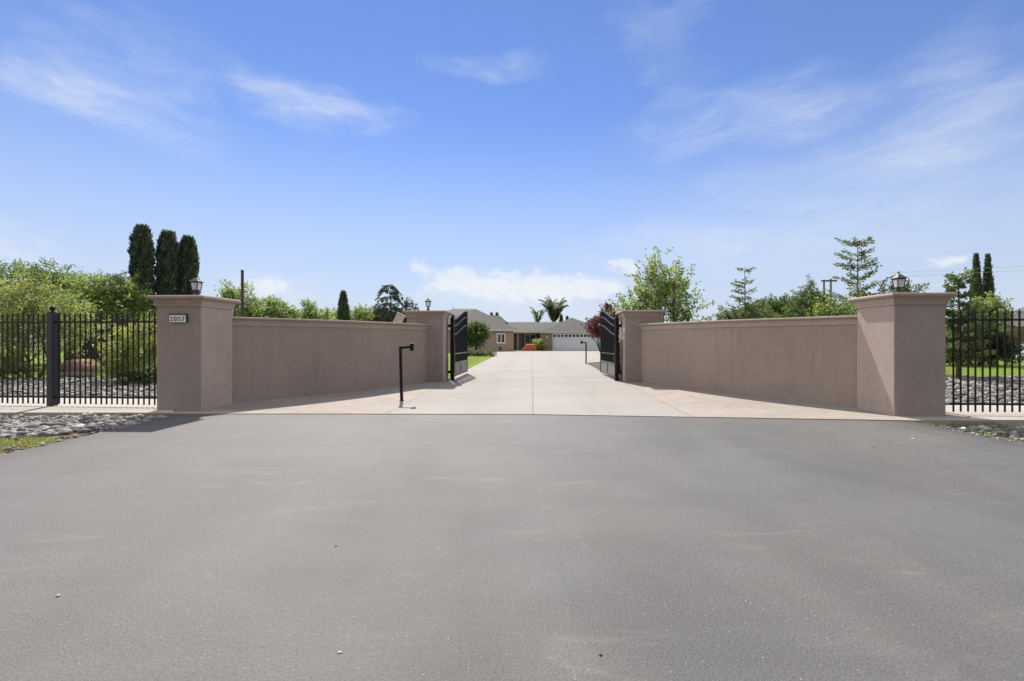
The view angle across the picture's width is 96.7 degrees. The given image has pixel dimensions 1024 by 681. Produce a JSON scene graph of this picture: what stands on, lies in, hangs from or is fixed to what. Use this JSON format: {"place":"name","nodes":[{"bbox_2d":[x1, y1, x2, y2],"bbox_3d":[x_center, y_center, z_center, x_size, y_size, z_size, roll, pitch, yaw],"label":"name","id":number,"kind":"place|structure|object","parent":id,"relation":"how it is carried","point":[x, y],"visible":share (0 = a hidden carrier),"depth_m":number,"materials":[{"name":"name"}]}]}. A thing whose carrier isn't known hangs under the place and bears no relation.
{"place":"outdoors","nodes":[
{"label":"outdoors","id":0,"kind":"place"},
{"bbox_2d":[0,419,142,453],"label":"verge","id":1,"kind":"structure","parent":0,"point":[72,434],"depth_m":7.30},
{"bbox_2d":[0,434,68,453],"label":"grass","id":2,"kind":"structure","parent":1,"relation":"on","point":[36,442],"depth_m":6.88,"materials":[{"name":"green plant"}]},
{"bbox_2d":[0,377,156,397],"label":"gravel","id":3,"kind":"structure","parent":0,"point":[83,387],"depth_m":13.39,"materials":[{"name":"grey gravel"}]},
{"bbox_2d":[0,412,168,454],"bbox_3d":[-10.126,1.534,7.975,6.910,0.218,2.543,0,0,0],"label":"gravel","id":4,"kind":"structure","parent":0,"point":[32,426],"depth_m":8.24,"materials":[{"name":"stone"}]},
{"bbox_2d":[0,398,173,416],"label":"sidewalk","id":5,"kind":"structure","parent":0,"point":[41,408],"depth_m":9.91,"materials":[{"name":"concrete"}]},
{"bbox_2d":[0,306,156,405],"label":"iron fence","id":6,"kind":"object","parent":5,"relation":"on","point":[52,322],"visible":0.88,"depth_m":10.12,"materials":[{"name":"metal"}]},
{"bbox_2d":[0,341,449,379],"bbox_3d":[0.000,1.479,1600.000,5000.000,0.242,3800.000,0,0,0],"label":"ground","id":7,"kind":"structure","parent":0,"point":[63,346],"depth_m":123.68,"materials":[{"name":"green plant"}]},
{"bbox_2d":[146,295,240,410],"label":"gate pillar","id":8,"kind":"structure","parent":7,"relation":"on","point":[194,352],"depth_m":9.57,"materials":[{"name":"paint"}]},
{"bbox_2d":[189,275,203,294],"bbox_3d":[-6.970,-1.198,10.056,0.209,0.495,0.209,0,0,2],"label":"pillar lantern","id":9,"kind":"object","parent":8,"relation":"on","point":[196,283],"visible":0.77,"depth_m":10.00,"materials":[{"name":"white glass"}]},
{"bbox_2d":[232,317,429,402],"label":"garden wall","id":10,"kind":"structure","parent":7,"relation":"on","point":[275,358],"depth_m":12.15,"materials":[{"name":"paint"}]},
{"bbox_2d":[402,310,451,381],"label":"gate pillar","id":11,"kind":"structure","parent":7,"relation":"on","point":[437,348],"depth_m":15.47,"materials":[{"name":"paint"}]},
{"bbox_2d":[425,299,431,309],"bbox_3d":[-2.939,-1.272,15.962,0.209,0.495,0.209,0,0,2],"label":"pillar lantern","id":12,"kind":"object","parent":11,"relation":"on","point":[428,303],"visible":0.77,"depth_m":15.90,"materials":[{"name":"white glass"}]},
{"bbox_2d":[529,307,546,321],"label":"palm tree","id":13,"kind":"object","parent":7,"relation":"on","point":[539,317],"visible":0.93,"depth_m":77.77,"materials":[{"name":"green plant"}]},
{"bbox_2d":[538,296,569,321],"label":"palm tree","id":14,"kind":"object","parent":7,"relation":"on","point":[554,310],"visible":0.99,"depth_m":75.58,"materials":[{"name":"green plant"}]},
{"bbox_2d":[638,315,856,406],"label":"garden wall","id":15,"kind":"structure","parent":7,"relation":"on","point":[809,359],"depth_m":11.64,"materials":[{"name":"paint"}]},
{"bbox_2d":[946,311,1023,331],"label":"neighbour house","id":16,"kind":"structure","parent":7,"relation":"on","point":[1015,326],"depth_m":46.60,"materials":[{"name":"white paint"}]},
{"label":"right bed","id":17,"kind":"structure","parent":7,"relation":"on","visible":0},
{"bbox_2d":[942,267,995,378],"bbox_3d":[15.953,-0.560,16.234,2.147,4.139,1.897,0,0,-45],"label":"young conifer","id":18,"kind":"object","parent":17,"relation":"on","point":[958,281],"visible":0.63,"depth_m":16.10,"materials":[{"name":"green plant"}]},
{"bbox_2d":[946,375,1023,404],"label":"gravel","id":19,"kind":"structure","parent":17,"relation":"on","point":[979,389],"depth_m":13.01,"materials":[{"name":"stone"}]},
{"bbox_2d":[96,381,445,416],"bbox_3d":[-5.425,1.484,13.307,6.351,0.202,8.133,0,0,0],"label":"apron","id":20,"kind":"object","parent":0,"point":[385,400],"visible":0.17,"depth_m":10.46,"materials":[{"name":"beige concrete"}]},
{"bbox_2d":[399,343,414,400],"bbox_3d":[-2.555,0.767,11.050,0.370,1.410,0.170,0,0,0],"label":"keypad post","id":21,"kind":"object","parent":20,"relation":"on","point":[411,346],"visible":1,"depth_m":11.02,"materials":[{"name":"black metal"}]},
{"bbox_2d":[448,356,483,375],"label":"grass","id":22,"kind":"structure","parent":0,"point":[475,357],"depth_m":30.58,"materials":[{"name":"green plant"}]},
{"bbox_2d":[0,414,1023,680],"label":"road","id":23,"kind":"structure","parent":0,"point":[368,546],"depth_m":3.24,"materials":[{"name":"grey asphalt"}]},
{"bbox_2d":[0,349,1023,378],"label":"lawn","id":24,"kind":"structure","parent":0,"point":[487,357],"depth_m":22.63,"materials":[{"name":"green plant"}]},
{"bbox_2d":[0,257,92,355],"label":"spreading tree","id":25,"kind":"object","parent":24,"relation":"on","point":[36,271],"visible":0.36,"depth_m":23.32,"materials":[{"name":"green plant"}]},
{"bbox_2d":[0,259,118,377],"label":"feathery tree","id":26,"kind":"object","parent":24,"relation":"on","point":[14,302],"visible":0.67,"depth_m":16.91,"materials":[{"name":"green plant"}]},
{"bbox_2d":[36,266,98,360],"bbox_3d":[-26.394,-1.516,27.179,4.807,5.897,3.819,0,0,25],"label":"leafy tree","id":27,"kind":"object","parent":24,"relation":"on","point":[63,289],"depth_m":26.90,"materials":[{"name":"green plant"}]},
{"bbox_2d":[37,269,156,335],"bbox_3d":[-21.534,-1.222,23.998,5.476,5.324,4.011,0,0,25],"label":"leafy tree","id":28,"kind":"object","parent":24,"relation":"on","point":[111,299],"visible":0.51,"depth_m":23.53,"materials":[{"name":"green plant"}]},
{"bbox_2d":[60,323,146,369],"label":"shrub","id":29,"kind":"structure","parent":24,"relation":"on","point":[88,348],"depth_m":20.50,"materials":[{"name":"green plant"}]},
{"bbox_2d":[102,307,156,351],"bbox_3d":[-18.344,-0.085,22.495,3.221,3.146,2.328,0,0,0],"label":"tall shrub","id":30,"kind":"object","parent":24,"relation":"on","point":[125,318],"visible":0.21,"depth_m":22.23,"materials":[{"name":"green plant"}]},
{"bbox_2d":[127,223,155,361],"bbox_3d":[-21.138,-2.655,26.005,1.421,8.128,1.445,0,0,0],"label":"cypress tree","id":31,"kind":"object","parent":24,"relation":"on","point":[141,250],"visible":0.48,"depth_m":25.70,"materials":[{"name":"green plant"}]},
{"bbox_2d":[154,229,179,314],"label":"cypress tree","id":32,"kind":"object","parent":24,"relation":"on","point":[166,269],"visible":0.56,"depth_m":26.40,"materials":[{"name":"green plant"}]},
{"bbox_2d":[177,234,200,294],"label":"cypress tree","id":33,"kind":"object","parent":24,"relation":"on","point":[189,264],"visible":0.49,"depth_m":27.03,"materials":[{"name":"green plant"}]},
{"bbox_2d":[214,277,277,317],"bbox_3d":[-14.285,-0.898,23.935,3.485,4.680,2.806,0,0,0],"label":"leafy tree","id":34,"kind":"object","parent":24,"relation":"on","point":[250,310],"visible":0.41,"depth_m":23.61,"materials":[{"name":"green plant"}]},
{"bbox_2d":[253,294,308,318],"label":"leafy tree","id":35,"kind":"object","parent":24,"relation":"on","point":[276,311],"visible":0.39,"depth_m":24.68,"materials":[{"name":"green plant"}]},
{"bbox_2d":[299,297,337,319],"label":"leafy tree","id":36,"kind":"object","parent":24,"relation":"on","point":[313,312],"visible":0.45,"depth_m":25.77,"materials":[{"name":"green plant"}]},
{"bbox_2d":[337,290,350,320],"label":"cypress tree","id":37,"kind":"object","parent":24,"relation":"on","point":[343,311],"visible":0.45,"depth_m":33.79,"materials":[{"name":"green plant"}]},
{"bbox_2d":[329,303,377,321],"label":"leafy tree","id":38,"kind":"object","parent":24,"relation":"on","point":[358,313],"visible":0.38,"depth_m":39.59,"materials":[{"name":"green plant"}]},
{"bbox_2d":[370,284,406,322],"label":"cedar tree","id":39,"kind":"object","parent":24,"relation":"on","point":[394,292],"visible":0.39,"depth_m":39.59,"materials":[{"name":"green plant"}]},
{"bbox_2d":[361,296,418,322],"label":"conifer bush","id":40,"kind":"object","parent":24,"relation":"on","point":[406,304],"visible":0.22,"depth_m":41.64,"materials":[{"name":"green plant"}]},
{"bbox_2d":[393,312,405,322],"bbox_3d":[-5.005,0.163,18.220,1.486,2.618,0.120,0,0,0],"label":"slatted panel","id":41,"kind":"object","parent":24,"relation":"on","point":[397,319],"visible":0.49,"depth_m":18.17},
{"bbox_2d":[468,320,491,350],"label":"clipped tree","id":42,"kind":"object","parent":24,"relation":"on","point":[478,333],"visible":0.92,"depth_m":42.39,"materials":[{"name":"green plant"}]},
{"bbox_2d":[468,348,496,356],"bbox_3d":[-3.031,1.006,37.423,3.696,0.854,1.581,0,0,0],"label":"hedge","id":43,"kind":"object","parent":24,"relation":"on","point":[479,353],"visible":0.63,"depth_m":37.18,"materials":[{"name":"green plant"}]},
{"bbox_2d":[447,309,599,351],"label":"house","id":44,"kind":"structure","parent":24,"relation":"on","point":[569,334],"depth_m":56.09,"materials":[{"name":"beige brick"}]},
{"bbox_2d":[496,333,504,342],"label":"window","id":45,"kind":"structure","parent":44,"relation":"in","point":[500,337],"depth_m":53.76,"materials":[{"name":"white paint"}]},
{"bbox_2d":[515,334,521,349],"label":"front door","id":46,"kind":"structure","parent":44,"relation":"in","point":[519,335],"depth_m":58.95,"materials":[{"name":"brown metal"}]},
{"bbox_2d":[524,334,535,343],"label":"window","id":47,"kind":"structure","parent":44,"relation":"in","point":[528,338],"depth_m":59.06,"materials":[{"name":"black glass"}]},
{"bbox_2d":[553,334,599,350],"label":"garage door","id":48,"kind":"structure","parent":44,"relation":"in","point":[561,342],"depth_m":56.10,"materials":[{"name":"white metal"}]},
{"bbox_2d":[532,338,549,350],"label":"yellow plant","id":49,"kind":"object","parent":24,"relation":"on","point":[539,344],"visible":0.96,"depth_m":54.97,"materials":[{"name":"green plant"}]},
{"bbox_2d":[706,297,781,320],"bbox_3d":[11.880,-0.350,22.919,3.840,3.606,2.759,0,0,0],"label":"conifer bush","id":50,"kind":"object","parent":24,"relation":"on","point":[728,316],"visible":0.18,"depth_m":22.56,"materials":[{"name":"green plant"}]},
{"bbox_2d":[716,267,776,319],"bbox_3d":[11.170,-1.109,22.109,2.796,5.095,2.632,0,0,-9],"label":"young conifer","id":51,"kind":"object","parent":24,"relation":"on","point":[744,302],"visible":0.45,"depth_m":21.89,"materials":[{"name":"green plant"}]},
{"bbox_2d":[748,292,795,317],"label":"round tree","id":52,"kind":"object","parent":24,"relation":"on","point":[776,304],"visible":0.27,"depth_m":30.38,"materials":[{"name":"green plant"}]},
{"bbox_2d":[777,273,840,317],"bbox_3d":[16.424,-1.123,25.043,3.313,5.123,2.653,0,0,0],"label":"conifer bush","id":53,"kind":"object","parent":24,"relation":"on","point":[799,303],"visible":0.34,"depth_m":24.79,"materials":[{"name":"green plant"}]},
{"bbox_2d":[821,279,836,299],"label":"utility pole","id":54,"kind":"object","parent":24,"relation":"on","point":[830,281],"visible":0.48,"depth_m":61.89,"materials":[{"name":"grey wood"}]},
{"bbox_2d":[802,296,856,316],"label":"leafy tree","id":55,"kind":"object","parent":24,"relation":"on","point":[823,312],"visible":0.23,"depth_m":23.28,"materials":[{"name":"green plant"}]},
{"bbox_2d":[823,236,900,315],"bbox_3d":[16.082,-1.678,21.147,3.148,6.257,3.321,0,0,0],"label":"young conifer","id":56,"kind":"object","parent":24,"relation":"on","point":[858,266],"visible":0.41,"depth_m":20.97,"materials":[{"name":"green plant"}]},
{"bbox_2d":[848,278,929,296],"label":"young tree","id":57,"kind":"object","parent":24,"relation":"on","point":[862,292],"visible":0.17,"depth_m":19.49,"materials":[{"name":"green plant"}]},
{"bbox_2d":[969,252,983,308],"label":"cypress tree","id":58,"kind":"object","parent":24,"relation":"on","point":[977,288],"visible":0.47,"depth_m":39.82,"materials":[{"name":"green plant"}]},
{"bbox_2d":[946,328,1023,365],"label":"dark hedge","id":59,"kind":"object","parent":24,"relation":"on","point":[1001,350],"visible":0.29,"depth_m":23.55,"materials":[{"name":"green plant"}]},
{"bbox_2d":[946,361,1023,376],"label":"grass","id":60,"kind":"structure","parent":24,"relation":"on","point":[987,368],"depth_m":20.89,"materials":[{"name":"green plant"}]},
{"bbox_2d":[955,291,1015,338],"bbox_3d":[24.954,-0.606,24.018,2.334,4.087,2.367,0,0,29],"label":"bright bush","id":61,"kind":"object","parent":24,"relation":"on","point":[993,305],"visible":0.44,"depth_m":23.59,"materials":[{"name":"green plant"}]},
{"bbox_2d":[982,253,996,329],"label":"cypress tree","id":62,"kind":"object","parent":24,"relation":"on","point":[988,281],"visible":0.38,"depth_m":39.83,"materials":[{"name":"green plant"}]},
{"bbox_2d":[992,331,1023,357],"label":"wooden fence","id":63,"kind":"object","parent":24,"relation":"on","point":[1016,334],"visible":0.13,"depth_m":32.99,"materials":[{"name":"wood"}]},
{"bbox_2d":[0,0,1023,340],"label":"sky","id":64,"kind":"structure","parent":0,"point":[503,157],"materials":[{"name":"blue"}]},
{"bbox_2d":[386,350,690,416],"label":"driveway","id":65,"kind":"structure","parent":0,"point":[571,383],"depth_m":12.63,"materials":[{"name":"concrete"}]},
{"bbox_2d":[448,311,467,379],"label":"driveway gate","id":66,"kind":"structure","parent":65,"relation":"on","point":[458,325],"depth_m":17.19,"materials":[{"name":"black metal"}]},
{"bbox_2d":[521,344,535,350],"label":"covered mound","id":67,"kind":"object","parent":65,"relation":"on","point":[529,347],"visible":1,"depth_m":54.36,"materials":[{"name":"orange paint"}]},
{"bbox_2d":[532,358,532,413],"bbox_3d":[1.478,1.363,33.067,0.022,0.240,47.801,0,0,3],"label":"driveway joint","id":68,"kind":"object","parent":65,"relation":"on","point":[532,385],"visible":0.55,"depth_m":14.21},
{"bbox_2d":[581,341,586,363],"bbox_3d":[4.034,0.658,25.600,0.370,1.300,0.170,0,0,0],"label":"keypad post","id":69,"kind":"object","parent":65,"relation":"on","point":[585,351],"visible":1,"depth_m":25.57,"materials":[{"name":"black metal"}]},
{"bbox_2d":[600,310,621,380],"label":"driveway gate","id":70,"kind":"structure","parent":65,"relation":"on","point":[609,347],"depth_m":16.92,"materials":[{"name":"black metal"}]},
{"bbox_2d":[587,362,612,376],"bbox_3d":[7.047,1.354,22.475,6.000,0.097,11.100,0,0,2],"label":"side bed","id":71,"kind":"object","parent":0,"point":[596,365],"visible":0.09,"depth_m":24.40,"materials":[{"name":"grey concrete"}]},
{"bbox_2d":[580,301,619,351],"bbox_3d":[4.404,-0.240,22.243,2.128,3.413,1.632,0,0,0],"label":"red shrub","id":72,"kind":"object","parent":71,"relation":"on","point":[594,321],"visible":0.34,"depth_m":22.12,"materials":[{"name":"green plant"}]},
{"bbox_2d":[598,246,714,326],"bbox_3d":[6.837,-1.353,21.091,5.051,5.658,3.812,0,0,-24],"label":"leafy tree","id":73,"kind":"object","parent":71,"relation":"on","point":[657,294],"visible":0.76,"depth_m":20.60,"materials":[{"name":"green plant"}]},
{"bbox_2d":[673,282,674,321],"bbox_3d":[7.106,-0.571,20.000,0.126,3.966,0.120,0,0,0],"label":"metal pole","id":74,"kind":"object","parent":71,"relation":"on","point":[674,301],"visible":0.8,"depth_m":19.96,"materials":[{"name":"grey metal"}]},
{"bbox_2d":[624,382,993,424],"bbox_3d":[6.202,1.488,12.717,5.395,0.200,8.634,0,0,0],"label":"apron","id":75,"kind":"object","parent":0,"point":[697,403],"visible":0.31,"depth_m":9.89,"materials":[{"name":"beige concrete"}]},
{"bbox_2d":[615,310,666,381],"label":"gate pillar","id":76,"kind":"structure","parent":75,"relation":"on","point":[630,343],"depth_m":15.34,"materials":[{"name":"paint"}]},
{"bbox_2d":[637,298,643,309],"bbox_3d":[4.451,-1.270,15.803,0.209,0.495,0.209,0,0,2],"label":"pillar lantern","id":77,"kind":"object","parent":76,"relation":"on","point":[640,302],"visible":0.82,"depth_m":15.74,"materials":[{"name":"white glass"}]},
{"bbox_2d":[847,292,957,415],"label":"gate pillar","id":78,"kind":"structure","parent":75,"relation":"on","point":[901,354],"depth_m":8.96,"materials":[{"name":"paint"}]},
{"bbox_2d":[891,272,907,292],"bbox_3d":[8.043,-1.190,9.466,0.209,0.495,0.209,0,0,2],"label":"pillar lantern","id":79,"kind":"object","parent":78,"relation":"on","point":[898,281],"visible":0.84,"depth_m":9.41,"materials":[{"name":"white glass"}]},
{"bbox_2d":[921,405,1023,424],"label":"sidewalk","id":80,"kind":"structure","parent":0,"point":[1008,416],"depth_m":9.04,"materials":[{"name":"concrete"}]},
{"bbox_2d":[949,308,1023,411],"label":"iron fence","id":81,"kind":"object","parent":80,"relation":"on","point":[982,320],"visible":1,"depth_m":9.02,"materials":[{"name":"metal"}]},
{"bbox_2d":[929,424,1023,443],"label":"verge","id":82,"kind":"structure","parent":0,"point":[1008,438],"depth_m":7.53,"materials":[{"name":"stone"}]},
{"bbox_2d":[924,421,1023,437],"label":"grass","id":83,"kind":"structure","parent":82,"relation":"on","point":[997,424],"depth_m":8.10,"materials":[{"name":"plant"}]},
{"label":"left bed","id":84,"kind":"structure","parent":0,"visible":0},
{"bbox_2d":[0,350,39,378],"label":"shrub","id":85,"kind":"object","parent":84,"relation":"on","point":[15,366],"visible":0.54,"depth_m":16.12,"materials":[{"name":"green plant"}]},
{"bbox_2d":[60,371,94,377],"bbox_3d":[-16.352,1.313,17.109,1.357,0.417,0.782,0,0,0],"label":"boulder","id":86,"kind":"object","parent":84,"relation":"on","point":[77,374],"visible":0.41,"depth_m":16.83,"materials":[{"name":"brown stone"}]},
{"bbox_2d":[60,359,102,372],"bbox_3d":[-16.428,0.978,17.337,1.592,0.576,0.937,0,0,0],"label":"boulder","id":87,"kind":"object","parent":86,"relation":"on","point":[77,365],"visible":0.43,"depth_m":16.98,"materials":[{"name":"brown stone"}]},
{"bbox_2d":[84,310,156,379],"bbox_3d":[-13.034,0.243,15.574,2.484,2.629,2.407,0,0,0],"label":"yellow bush","id":88,"kind":"object","parent":84,"relation":"on","point":[130,347],"visible":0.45,"depth_m":15.26,"materials":[{"name":"green plant"}]},
{"bbox_2d":[97,359,156,384],"bbox_3d":[-12.059,1.056,14.672,2.334,1.028,1.161,0,0,0],"label":"shrub","id":89,"kind":"object","parent":84,"relation":"on","point":[136,374],"visible":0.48,"depth_m":14.51,"materials":[{"name":"green plant"}]},
{"bbox_2d":[241,270,243,316],"bbox_3d":[-9.179,-0.470,15.500,0.104,3.878,0.098,0,0,0],"label":"metal pole","id":90,"kind":"object","parent":84,"relation":"on","point":[242,293],"visible":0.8,"depth_m":15.47,"materials":[{"name":"grey metal"}]}
]}

